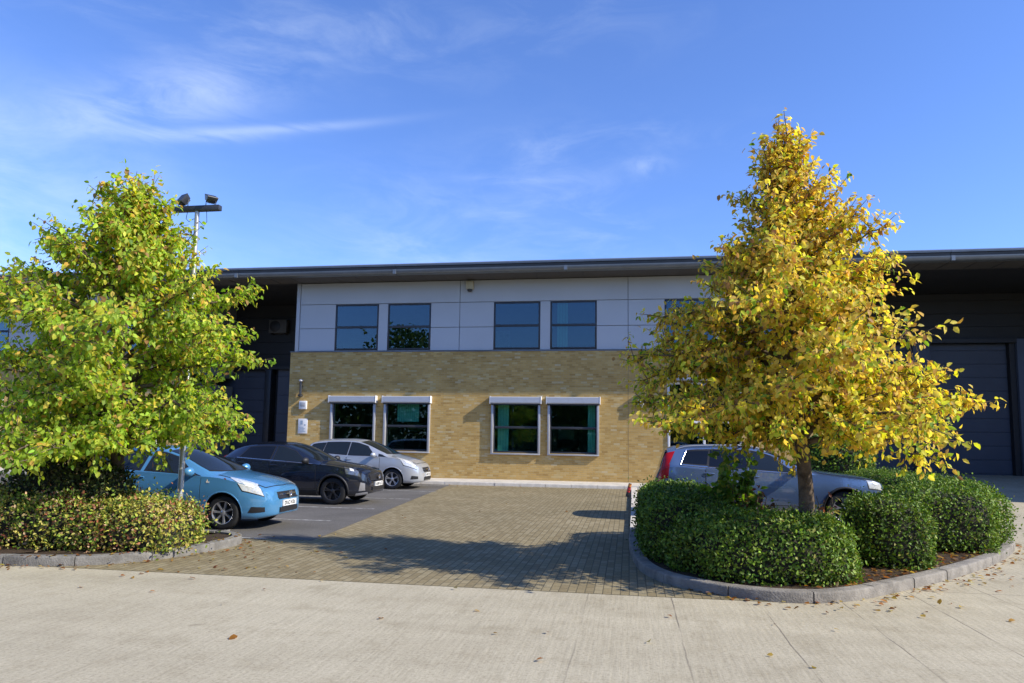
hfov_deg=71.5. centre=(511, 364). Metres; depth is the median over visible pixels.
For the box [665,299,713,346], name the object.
window
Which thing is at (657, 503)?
hedge
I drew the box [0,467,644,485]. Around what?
path
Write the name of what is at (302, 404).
junction box
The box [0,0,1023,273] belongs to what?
sky
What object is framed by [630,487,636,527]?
kerb
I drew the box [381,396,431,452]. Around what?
window
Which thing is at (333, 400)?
window
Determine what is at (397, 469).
parked car
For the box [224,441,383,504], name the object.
parked car
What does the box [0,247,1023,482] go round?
office building
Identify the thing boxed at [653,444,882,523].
parked car
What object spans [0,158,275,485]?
green tree
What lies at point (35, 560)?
kerb
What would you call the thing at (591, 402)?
window
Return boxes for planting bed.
[0,532,230,554]
[648,541,1001,588]
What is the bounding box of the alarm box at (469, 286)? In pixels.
[466,281,473,291]
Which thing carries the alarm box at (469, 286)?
attached to the office building
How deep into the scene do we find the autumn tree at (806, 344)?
8.76 m
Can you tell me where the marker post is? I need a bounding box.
[626,483,631,496]
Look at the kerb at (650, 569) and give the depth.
8.33 m
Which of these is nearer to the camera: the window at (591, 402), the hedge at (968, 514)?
the hedge at (968, 514)
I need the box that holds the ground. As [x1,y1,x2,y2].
[0,473,1023,682]
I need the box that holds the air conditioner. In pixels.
[269,320,289,334]
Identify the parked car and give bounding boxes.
[91,445,298,529]
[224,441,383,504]
[310,438,430,488]
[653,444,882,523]
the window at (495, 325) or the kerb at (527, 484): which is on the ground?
the kerb at (527, 484)
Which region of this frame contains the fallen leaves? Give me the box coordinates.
[0,484,1023,667]
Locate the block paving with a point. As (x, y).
(537, 539)
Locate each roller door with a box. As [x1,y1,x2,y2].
[190,370,264,452]
[860,344,913,472]
[930,343,1021,475]
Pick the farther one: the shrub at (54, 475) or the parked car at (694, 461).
the parked car at (694, 461)
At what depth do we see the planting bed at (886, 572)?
9.00 m
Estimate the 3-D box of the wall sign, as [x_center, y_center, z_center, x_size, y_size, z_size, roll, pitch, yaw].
[-8.487,2.475,28.831,0.400,0.600,0.025,0,-6,9]
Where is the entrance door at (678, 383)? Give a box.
[667,382,740,446]
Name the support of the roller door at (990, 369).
in the office building
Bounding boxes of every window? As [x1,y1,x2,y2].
[0,319,9,351]
[328,395,377,440]
[335,304,378,349]
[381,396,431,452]
[387,303,430,349]
[489,396,541,454]
[494,302,539,348]
[546,396,600,455]
[550,301,596,348]
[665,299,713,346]
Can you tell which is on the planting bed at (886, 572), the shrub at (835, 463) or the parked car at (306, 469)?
the shrub at (835, 463)
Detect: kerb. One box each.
[0,470,640,489]
[0,529,241,566]
[629,527,1015,603]
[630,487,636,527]
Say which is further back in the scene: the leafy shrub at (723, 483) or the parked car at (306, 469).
the parked car at (306, 469)
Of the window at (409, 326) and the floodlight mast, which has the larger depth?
the window at (409, 326)
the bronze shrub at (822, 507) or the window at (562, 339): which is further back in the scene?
the window at (562, 339)
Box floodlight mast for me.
[173,193,221,499]
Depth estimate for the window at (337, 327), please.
28.94 m
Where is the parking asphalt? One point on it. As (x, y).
(346, 514)
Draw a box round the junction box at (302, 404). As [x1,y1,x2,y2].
[299,401,306,408]
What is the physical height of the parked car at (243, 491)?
1.490 m
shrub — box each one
[1,454,143,507]
[694,445,767,509]
[733,485,777,510]
[809,433,878,473]
[814,492,839,522]
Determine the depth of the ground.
6.38 m
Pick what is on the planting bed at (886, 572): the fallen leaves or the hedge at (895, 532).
the hedge at (895, 532)
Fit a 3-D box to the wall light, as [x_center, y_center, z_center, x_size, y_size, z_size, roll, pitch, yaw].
[-8.597,0.930,28.924,0.200,0.730,0.200,0,-6,9]
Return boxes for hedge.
[0,464,229,560]
[625,471,737,562]
[654,491,870,586]
[834,484,945,570]
[842,462,1023,554]
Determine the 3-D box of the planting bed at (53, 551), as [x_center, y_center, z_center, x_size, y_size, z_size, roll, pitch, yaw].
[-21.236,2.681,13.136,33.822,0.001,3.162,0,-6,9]
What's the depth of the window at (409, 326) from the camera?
28.57 m
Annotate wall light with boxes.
[298,379,302,396]
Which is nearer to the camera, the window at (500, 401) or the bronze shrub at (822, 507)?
the bronze shrub at (822, 507)
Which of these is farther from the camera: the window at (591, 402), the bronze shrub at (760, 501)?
the window at (591, 402)
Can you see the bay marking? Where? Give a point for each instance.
(333, 507)
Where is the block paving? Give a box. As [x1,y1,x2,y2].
[48,485,1021,603]
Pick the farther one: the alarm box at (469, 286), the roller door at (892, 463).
the roller door at (892, 463)
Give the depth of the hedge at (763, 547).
8.36 m
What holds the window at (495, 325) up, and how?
in the office building
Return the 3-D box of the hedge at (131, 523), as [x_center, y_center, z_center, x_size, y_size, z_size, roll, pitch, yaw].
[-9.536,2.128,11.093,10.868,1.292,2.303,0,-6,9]
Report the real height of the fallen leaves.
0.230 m
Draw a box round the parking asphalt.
[0,473,447,539]
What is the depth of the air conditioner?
33.96 m
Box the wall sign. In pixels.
[298,419,307,433]
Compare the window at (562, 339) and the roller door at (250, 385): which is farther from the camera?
the roller door at (250, 385)
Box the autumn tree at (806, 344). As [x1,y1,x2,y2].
[612,107,1006,514]
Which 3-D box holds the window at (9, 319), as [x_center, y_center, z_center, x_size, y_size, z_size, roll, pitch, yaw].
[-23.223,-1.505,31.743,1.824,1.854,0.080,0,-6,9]
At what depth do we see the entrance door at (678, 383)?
26.44 m
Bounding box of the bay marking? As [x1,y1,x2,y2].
[242,485,436,538]
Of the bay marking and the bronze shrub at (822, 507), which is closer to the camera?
the bronze shrub at (822, 507)
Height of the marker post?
0.423 m

